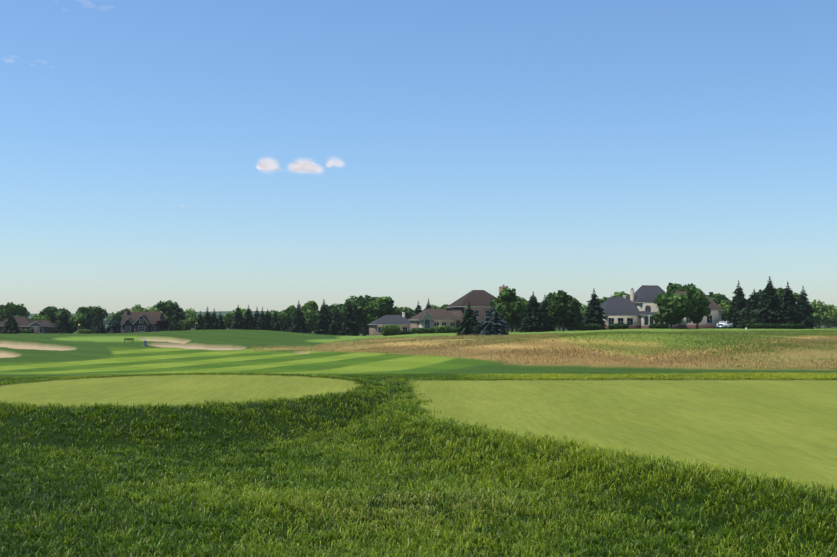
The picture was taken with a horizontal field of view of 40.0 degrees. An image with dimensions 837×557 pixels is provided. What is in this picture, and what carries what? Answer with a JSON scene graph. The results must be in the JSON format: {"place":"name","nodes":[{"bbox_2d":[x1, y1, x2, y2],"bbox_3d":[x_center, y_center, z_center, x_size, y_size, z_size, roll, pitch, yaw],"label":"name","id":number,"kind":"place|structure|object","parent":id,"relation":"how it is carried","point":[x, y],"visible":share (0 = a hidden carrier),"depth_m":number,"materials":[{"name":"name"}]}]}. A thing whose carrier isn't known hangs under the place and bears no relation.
{"place":"outdoors","nodes":[
{"label":"outdoors","id":0,"kind":"place"},
{"bbox_2d":[256,156,279,171],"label":"cloud","id":1,"kind":"structure","parent":0,"point":[266,164],"depth_m":4999.30,"materials":[{"name":"white"}]},
{"bbox_2d":[290,156,321,173],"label":"cloud","id":2,"kind":"structure","parent":0,"point":[296,166],"depth_m":5006.03,"materials":[{"name":"white"}]},
{"bbox_2d":[327,158,344,167],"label":"cloud","id":3,"kind":"structure","parent":0,"point":[338,162],"depth_m":5001.84,"materials":[{"name":"white"}]},
{"bbox_2d":[0,311,836,556],"bbox_3d":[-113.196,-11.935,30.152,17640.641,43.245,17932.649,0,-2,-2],"label":"terrain","id":4,"kind":"structure","parent":0,"point":[782,428],"depth_m":21.18,"materials":[{"name":"green plant"}]},
{"bbox_2d":[0,311,10,321],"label":"conifer","id":5,"kind":"object","parent":4,"relation":"on","point":[6,316],"visible":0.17,"depth_m":440.55,"materials":[{"name":"green plant"}]},
{"bbox_2d":[1,313,20,333],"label":"conifer","id":6,"kind":"object","parent":4,"relation":"on","point":[11,324],"visible":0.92,"depth_m":379.21,"materials":[{"name":"green plant"}]},
{"bbox_2d":[0,302,27,318],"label":"tree","id":7,"kind":"object","parent":4,"relation":"on","point":[15,309],"visible":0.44,"depth_m":463.45,"materials":[{"name":"green plant"}]},
{"bbox_2d":[19,329,33,332],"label":"shrub","id":8,"kind":"object","parent":4,"relation":"on","point":[26,331],"visible":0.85,"depth_m":394.57,"materials":[{"name":"green plant"}]},
{"bbox_2d":[0,316,56,333],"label":"house","id":9,"kind":"structure","parent":4,"relation":"on","point":[40,326],"depth_m":423.34,"materials":[{"name":"brick"}]},
{"bbox_2d":[30,314,50,320],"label":"tree","id":10,"kind":"object","parent":4,"relation":"on","point":[38,317],"visible":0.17,"depth_m":434.89,"materials":[{"name":"green plant"}]},
{"bbox_2d":[39,306,68,322],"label":"tree","id":11,"kind":"object","parent":4,"relation":"on","point":[51,311],"visible":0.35,"depth_m":452.14,"materials":[{"name":"green plant"}]},
{"bbox_2d":[54,310,73,333],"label":"conifer","id":12,"kind":"object","parent":4,"relation":"on","point":[63,325],"visible":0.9,"depth_m":389.79,"materials":[{"name":"green plant"}]},
{"bbox_2d":[55,310,86,331],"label":"tree","id":13,"kind":"object","parent":4,"relation":"on","point":[74,322],"visible":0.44,"depth_m":423.44,"materials":[{"name":"green plant"}]},
{"bbox_2d":[78,329,90,333],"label":"shrub","id":14,"kind":"object","parent":4,"relation":"on","point":[83,331],"visible":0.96,"depth_m":395.25,"materials":[{"name":"green plant"}]},
{"bbox_2d":[75,306,108,329],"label":"tree","id":15,"kind":"object","parent":4,"relation":"on","point":[90,312],"visible":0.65,"depth_m":443.32,"materials":[{"name":"green plant"}]},
{"bbox_2d":[90,311,106,333],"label":"conifer","id":16,"kind":"object","parent":4,"relation":"on","point":[96,319],"visible":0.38,"depth_m":420.05,"materials":[{"name":"green plant"}]},
{"bbox_2d":[93,320,105,333],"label":"conifer","id":17,"kind":"object","parent":4,"relation":"on","point":[99,329],"visible":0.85,"depth_m":365.74,"materials":[{"name":"green plant"}]},
{"bbox_2d":[105,311,117,323],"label":"tree","id":18,"kind":"object","parent":4,"relation":"on","point":[109,318],"depth_m":536.86,"materials":[{"name":"green plant"}]},
{"bbox_2d":[105,316,122,332],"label":"conifer","id":19,"kind":"object","parent":4,"relation":"on","point":[113,326],"visible":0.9,"depth_m":367.51,"materials":[{"name":"green plant"}]},
{"bbox_2d":[109,309,130,329],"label":"tree","id":20,"kind":"object","parent":4,"relation":"on","point":[118,316],"visible":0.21,"depth_m":461.66,"materials":[{"name":"green plant"}]},
{"bbox_2d":[120,304,146,312],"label":"tree","id":21,"kind":"object","parent":4,"relation":"on","point":[138,306],"visible":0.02,"depth_m":465.98,"materials":[{"name":"green plant"}]},
{"bbox_2d":[120,308,163,332],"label":"dark house gables","id":22,"kind":"object","parent":4,"relation":"on","point":[130,322],"visible":0.92,"depth_m":410.44,"materials":[{"name":"brown brick"}]},
{"bbox_2d":[131,307,168,321],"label":"tree","id":23,"kind":"object","parent":4,"relation":"on","point":[153,309],"visible":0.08,"depth_m":433.85,"materials":[{"name":"green plant"}]},
{"bbox_2d":[156,319,168,330],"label":"tree","id":24,"kind":"object","parent":4,"relation":"on","point":[162,324],"visible":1,"depth_m":390.76,"materials":[{"name":"red plant"}]},
{"bbox_2d":[152,300,185,330],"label":"tree","id":25,"kind":"object","parent":4,"relation":"on","point":[168,308],"visible":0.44,"depth_m":443.17,"materials":[{"name":"green plant"}]},
{"bbox_2d":[166,305,189,330],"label":"conifer","id":26,"kind":"object","parent":4,"relation":"on","point":[177,317],"visible":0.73,"depth_m":433.21,"materials":[{"name":"green plant"}]},
{"bbox_2d":[178,317,195,329],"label":"tree","id":27,"kind":"object","parent":4,"relation":"on","point":[187,323],"visible":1,"depth_m":416.04,"materials":[{"name":"green plant"}]},
{"bbox_2d":[183,308,198,329],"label":"tree","id":28,"kind":"object","parent":4,"relation":"on","point":[189,313],"visible":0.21,"depth_m":574.17,"materials":[{"name":"green plant"}]},
{"bbox_2d":[195,310,204,329],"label":"conifer","id":29,"kind":"object","parent":4,"relation":"on","point":[199,324],"visible":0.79,"depth_m":396.52,"materials":[{"name":"green plant"}]},
{"bbox_2d":[202,307,212,329],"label":"conifer","id":30,"kind":"object","parent":4,"relation":"on","point":[206,321],"visible":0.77,"depth_m":396.30,"materials":[{"name":"green plant"}]},
{"bbox_2d":[209,308,218,329],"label":"conifer","id":31,"kind":"object","parent":4,"relation":"on","point":[213,319],"visible":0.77,"depth_m":396.63,"materials":[{"name":"green plant"}]},
{"bbox_2d":[216,312,225,329],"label":"conifer","id":32,"kind":"object","parent":4,"relation":"on","point":[220,323],"visible":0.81,"depth_m":396.99,"materials":[{"name":"green plant"}]},
{"bbox_2d":[222,313,235,328],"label":"tree","id":33,"kind":"object","parent":4,"relation":"on","point":[227,318],"visible":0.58,"depth_m":435.54,"materials":[{"name":"green plant"}]},
{"bbox_2d":[230,304,246,329],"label":"conifer","id":34,"kind":"object","parent":4,"relation":"on","point":[237,322],"visible":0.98,"depth_m":386.94,"materials":[{"name":"green plant"}]},
{"bbox_2d":[230,307,253,321],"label":"tree","id":35,"kind":"object","parent":4,"relation":"on","point":[244,311],"visible":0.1,"depth_m":461.05,"materials":[{"name":"green plant"}]},
{"bbox_2d":[243,305,255,329],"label":"conifer","id":36,"kind":"object","parent":4,"relation":"on","point":[248,320],"visible":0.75,"depth_m":389.12,"materials":[{"name":"green plant"}]},
{"bbox_2d":[252,308,260,327],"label":"conifer","id":37,"kind":"object","parent":4,"relation":"on","point":[256,317],"visible":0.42,"depth_m":392.32,"materials":[{"name":"green plant"}]},
{"bbox_2d":[255,308,269,329],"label":"conifer","id":38,"kind":"object","parent":4,"relation":"on","point":[262,324],"visible":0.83,"depth_m":387.23,"materials":[{"name":"green plant"}]},
{"bbox_2d":[265,308,271,329],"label":"conifer","id":39,"kind":"object","parent":4,"relation":"on","point":[268,318],"visible":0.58,"depth_m":389.58,"materials":[{"name":"green plant"}]},
{"bbox_2d":[264,310,283,326],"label":"tree","id":40,"kind":"object","parent":4,"relation":"on","point":[272,312],"visible":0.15,"depth_m":424.82,"materials":[{"name":"green plant"}]},
{"bbox_2d":[270,311,280,330],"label":"conifer","id":41,"kind":"object","parent":4,"relation":"on","point":[275,324],"visible":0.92,"depth_m":387.53,"materials":[{"name":"green plant"}]},
{"bbox_2d":[278,305,295,327],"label":"tree","id":42,"kind":"object","parent":4,"relation":"on","point":[291,309],"visible":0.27,"depth_m":425.55,"materials":[{"name":"green plant"}]},
{"bbox_2d":[282,311,292,331],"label":"conifer","id":43,"kind":"object","parent":4,"relation":"on","point":[287,325],"visible":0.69,"depth_m":377.65,"materials":[{"name":"green plant"}]},
{"bbox_2d":[289,300,308,332],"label":"conifer","id":44,"kind":"object","parent":4,"relation":"on","point":[298,323],"visible":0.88,"depth_m":367.49,"materials":[{"name":"green plant"}]},
{"bbox_2d":[301,300,319,333],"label":"tree","id":45,"kind":"object","parent":4,"relation":"on","point":[309,309],"visible":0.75,"depth_m":416.25,"materials":[{"name":"green plant"}]},
{"bbox_2d":[312,299,331,334],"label":"conifer","id":46,"kind":"object","parent":4,"relation":"on","point":[322,324],"visible":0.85,"depth_m":362.59,"materials":[{"name":"green plant"}]},
{"bbox_2d":[317,303,344,327],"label":"tree","id":47,"kind":"object","parent":4,"relation":"on","point":[331,309],"visible":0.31,"depth_m":415.51,"materials":[{"name":"green plant"}]},
{"bbox_2d":[328,306,341,334],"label":"conifer","id":48,"kind":"object","parent":4,"relation":"on","point":[335,327],"visible":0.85,"depth_m":357.94,"materials":[{"name":"green plant"}]},
{"bbox_2d":[339,301,361,335],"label":"conifer","id":49,"kind":"object","parent":4,"relation":"on","point":[349,323],"visible":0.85,"depth_m":348.07,"materials":[{"name":"green plant"}]},
{"bbox_2d":[338,295,379,335],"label":"tree","id":50,"kind":"object","parent":4,"relation":"on","point":[359,309],"visible":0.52,"depth_m":394.61,"materials":[{"name":"green plant"}]},
{"bbox_2d":[357,324,368,335],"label":"tree","id":51,"kind":"object","parent":4,"relation":"on","point":[366,331],"visible":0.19,"depth_m":460.00,"materials":[{"name":"green plant"}]},
{"bbox_2d":[365,296,401,322],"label":"tree","id":52,"kind":"object","parent":4,"relation":"on","point":[380,307],"visible":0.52,"depth_m":358.03,"materials":[{"name":"green plant"}]},
{"bbox_2d":[367,311,409,335],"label":"house","id":53,"kind":"structure","parent":4,"relation":"on","point":[402,322],"depth_m":346.40,"materials":[{"name":"brown tile"}]},
{"bbox_2d":[381,325,399,335],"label":"shrub","id":54,"kind":"object","parent":4,"relation":"on","point":[388,330],"visible":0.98,"depth_m":298.14,"materials":[{"name":"green plant"}]},
{"bbox_2d":[399,330,412,334],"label":"shrub","id":55,"kind":"object","parent":4,"relation":"on","point":[403,332],"visible":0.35,"depth_m":303.91,"materials":[{"name":"green plant"}]},
{"bbox_2d":[400,307,414,318],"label":"tree","id":56,"kind":"object","parent":4,"relation":"on","point":[409,312],"visible":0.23,"depth_m":437.02,"materials":[{"name":"green plant"}]},
{"bbox_2d":[412,301,422,316],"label":"conifer","id":57,"kind":"object","parent":4,"relation":"on","point":[418,310],"visible":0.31,"depth_m":419.36,"materials":[{"name":"green plant"}]},
{"bbox_2d":[411,327,434,333],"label":"shrub","id":58,"kind":"object","parent":4,"relation":"on","point":[422,330],"visible":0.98,"depth_m":295.11,"materials":[{"name":"green plant"}]},
{"bbox_2d":[423,298,431,310],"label":"conifer","id":59,"kind":"object","parent":4,"relation":"on","point":[428,306],"visible":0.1,"depth_m":419.88,"materials":[{"name":"green plant"}]},
{"bbox_2d":[433,325,448,332],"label":"shrub","id":60,"kind":"object","parent":4,"relation":"on","point":[439,329],"visible":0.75,"depth_m":294.91,"materials":[{"name":"green plant"}]},
{"bbox_2d":[439,304,447,310],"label":"tree","id":61,"kind":"object","parent":4,"relation":"on","point":[444,306],"visible":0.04,"depth_m":419.96,"materials":[{"name":"green plant"}]},
{"bbox_2d":[445,326,458,332],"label":"shrub","id":62,"kind":"object","parent":4,"relation":"on","point":[451,330],"visible":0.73,"depth_m":293.37,"materials":[{"name":"green plant"}]},
{"bbox_2d":[408,285,508,333],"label":"house","id":63,"kind":"structure","parent":4,"relation":"on","point":[479,301],"depth_m":313.83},
{"bbox_2d":[456,302,479,335],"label":"conifer","id":64,"kind":"object","parent":4,"relation":"on","point":[467,324],"visible":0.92,"depth_m":224.21,"materials":[{"name":"green plant"}]},
{"bbox_2d":[472,306,508,334],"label":"conifer","id":65,"kind":"object","parent":4,"relation":"on","point":[493,322],"visible":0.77,"depth_m":213.91,"materials":[{"name":"green plant"}]},
{"bbox_2d":[490,287,527,331],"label":"tree","id":66,"kind":"object","parent":4,"relation":"on","point":[508,304],"visible":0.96,"depth_m":298.06,"materials":[{"name":"green plant"}]},
{"bbox_2d":[515,292,549,331],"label":"conifer","id":67,"kind":"object","parent":4,"relation":"on","point":[532,319],"visible":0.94,"depth_m":289.44,"materials":[{"name":"green plant"}]},
{"bbox_2d":[251,330,836,369],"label":"fescue stems","id":68,"kind":"object","parent":4,"relation":"on","point":[705,334],"visible":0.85,"depth_m":102.96,"materials":[{"name":"beige plant"}]},
{"bbox_2d":[540,295,555,330],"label":"conifer","id":69,"kind":"object","parent":4,"relation":"on","point":[544,303],"visible":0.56,"depth_m":299.72,"materials":[{"name":"green plant"}]},
{"bbox_2d":[538,292,558,330],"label":"tree","id":70,"kind":"object","parent":4,"relation":"on","point":[549,294],"visible":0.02,"depth_m":345.61,"materials":[{"name":"green plant"}]},
{"bbox_2d":[546,290,582,330],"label":"tree","id":71,"kind":"object","parent":4,"relation":"on","point":[562,308],"visible":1,"depth_m":293.50,"materials":[{"name":"green plant"}]},
{"bbox_2d":[565,298,583,330],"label":"conifer","id":72,"kind":"object","parent":4,"relation":"on","point":[572,326],"visible":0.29,"depth_m":329.69,"materials":[{"name":"green plant"}]},
{"bbox_2d":[561,304,588,327],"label":"tree","id":73,"kind":"object","parent":4,"relation":"on","point":[583,307],"visible":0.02,"depth_m":463.01,"materials":[{"name":"green plant"}]},
{"bbox_2d":[580,309,585,323],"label":"tree","id":74,"kind":"object","parent":4,"relation":"on","point":[582,312],"visible":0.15,"depth_m":419.31,"materials":[{"name":"green plant"}]},
{"bbox_2d":[576,323,600,330],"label":"shrub","id":75,"kind":"object","parent":4,"relation":"on","point":[585,327],"visible":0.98,"depth_m":292.43,"materials":[{"name":"green plant"}]},
{"bbox_2d":[583,288,606,329],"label":"conifer","id":76,"kind":"object","parent":4,"relation":"on","point":[594,313],"visible":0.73,"depth_m":300.24,"materials":[{"name":"green plant"}]},
{"bbox_2d":[599,291,629,304],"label":"tree","id":77,"kind":"object","parent":4,"relation":"on","point":[619,294],"visible":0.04,"depth_m":330.64,"materials":[{"name":"green plant"}]},
{"bbox_2d":[608,323,628,329],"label":"shrub","id":78,"kind":"object","parent":4,"relation":"on","point":[618,326],"visible":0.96,"depth_m":296.77,"materials":[{"name":"green plant"}]},
{"bbox_2d":[648,323,668,328],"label":"shrub","id":79,"kind":"object","parent":4,"relation":"on","point":[659,326],"visible":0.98,"depth_m":291.08,"materials":[{"name":"green plant"}]},
{"bbox_2d":[600,285,723,329],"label":"house","id":80,"kind":"structure","parent":4,"relation":"on","point":[638,309],"depth_m":308.01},
{"bbox_2d":[651,292,694,328],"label":"tree","id":81,"kind":"object","parent":4,"relation":"on","point":[675,309],"visible":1,"depth_m":274.77,"materials":[{"name":"green plant"}]},
{"bbox_2d":[666,282,696,293],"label":"tree","id":82,"kind":"object","parent":4,"relation":"on","point":[672,287],"visible":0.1,"depth_m":350.73,"materials":[{"name":"green plant"}]},
{"bbox_2d":[685,287,710,328],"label":"tree","id":83,"kind":"object","parent":4,"relation":"on","point":[700,302],"visible":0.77,"depth_m":279.54,"materials":[{"name":"green plant"}]},
{"bbox_2d":[707,292,730,303],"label":"tree","id":84,"kind":"object","parent":4,"relation":"on","point":[716,298],"visible":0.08,"depth_m":361.62,"materials":[{"name":"green plant"}]},
{"bbox_2d":[717,298,731,327],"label":"tree","id":85,"kind":"object","parent":4,"relation":"on","point":[724,305],"visible":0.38,"depth_m":331.00,"materials":[{"name":"green plant"}]},
{"bbox_2d":[716,321,732,328],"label":"car","id":86,"kind":"object","parent":4,"relation":"on","point":[724,324],"visible":0.94,"depth_m":293.08,"materials":[{"name":"white paint"}]},
{"bbox_2d":[726,280,746,328],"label":"conifer","id":87,"kind":"object","parent":4,"relation":"on","point":[737,303],"visible":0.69,"depth_m":326.75,"materials":[{"name":"green plant"}]},
{"bbox_2d":[736,289,761,328],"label":"conifer","id":88,"kind":"object","parent":4,"relation":"on","point":[749,309],"visible":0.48,"depth_m":313.65,"materials":[{"name":"green plant"}]},
{"bbox_2d":[747,289,763,302],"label":"tree","id":89,"kind":"object","parent":4,"relation":"on","point":[759,292],"depth_m":352.15,"materials":[{"name":"green plant"}]},
{"bbox_2d":[744,323,782,328],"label":"shrub","id":90,"kind":"object","parent":4,"relation":"on","point":[762,326],"visible":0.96,"depth_m":286.84,"materials":[{"name":"green plant"}]},
{"bbox_2d":[751,276,788,328],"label":"conifer","id":91,"kind":"object","parent":4,"relation":"on","point":[770,310],"visible":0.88,"depth_m":296.11,"materials":[{"name":"green plant"}]},
{"bbox_2d":[774,287,799,302],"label":"tree","id":92,"kind":"object","parent":4,"relation":"on","point":[780,292],"visible":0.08,"depth_m":361.07,"materials":[{"name":"green plant"}]},
{"bbox_2d":[779,323,806,328],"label":"shrub","id":93,"kind":"object","parent":4,"relation":"on","point":[794,326],"visible":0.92,"depth_m":287.05,"materials":[{"name":"green plant"}]},
{"bbox_2d":[780,282,806,328],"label":"conifer","id":94,"kind":"object","parent":4,"relation":"on","point":[794,315],"visible":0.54,"depth_m":301.54,"materials":[{"name":"green plant"}]},
{"bbox_2d":[795,286,817,328],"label":"conifer","id":95,"kind":"object","parent":4,"relation":"on","point":[803,303],"visible":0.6,"depth_m":312.00,"materials":[{"name":"green plant"}]},
{"bbox_2d":[810,300,836,327],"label":"tree","id":96,"kind":"object","parent":4,"relation":"on","point":[828,313],"visible":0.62,"depth_m":472.69,"materials":[{"name":"green plant"}]},
{"bbox_2d":[818,310,836,328],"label":"tree","id":97,"kind":"object","parent":4,"relation":"on","point":[831,325],"visible":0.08,"depth_m":655.46,"materials":[{"name":"green plant"}]},
{"bbox_2d":[0,371,836,556],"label":"rough grass","id":98,"kind":"structure","parent":0,"point":[458,491],"depth_m":11.47,"materials":[{"name":"green plant"}]},
{"bbox_2d":[0,0,836,313],"label":"sky","id":99,"kind":"structure","parent":0,"point":[540,147],"materials":[{"name":"blue"}]}
]}

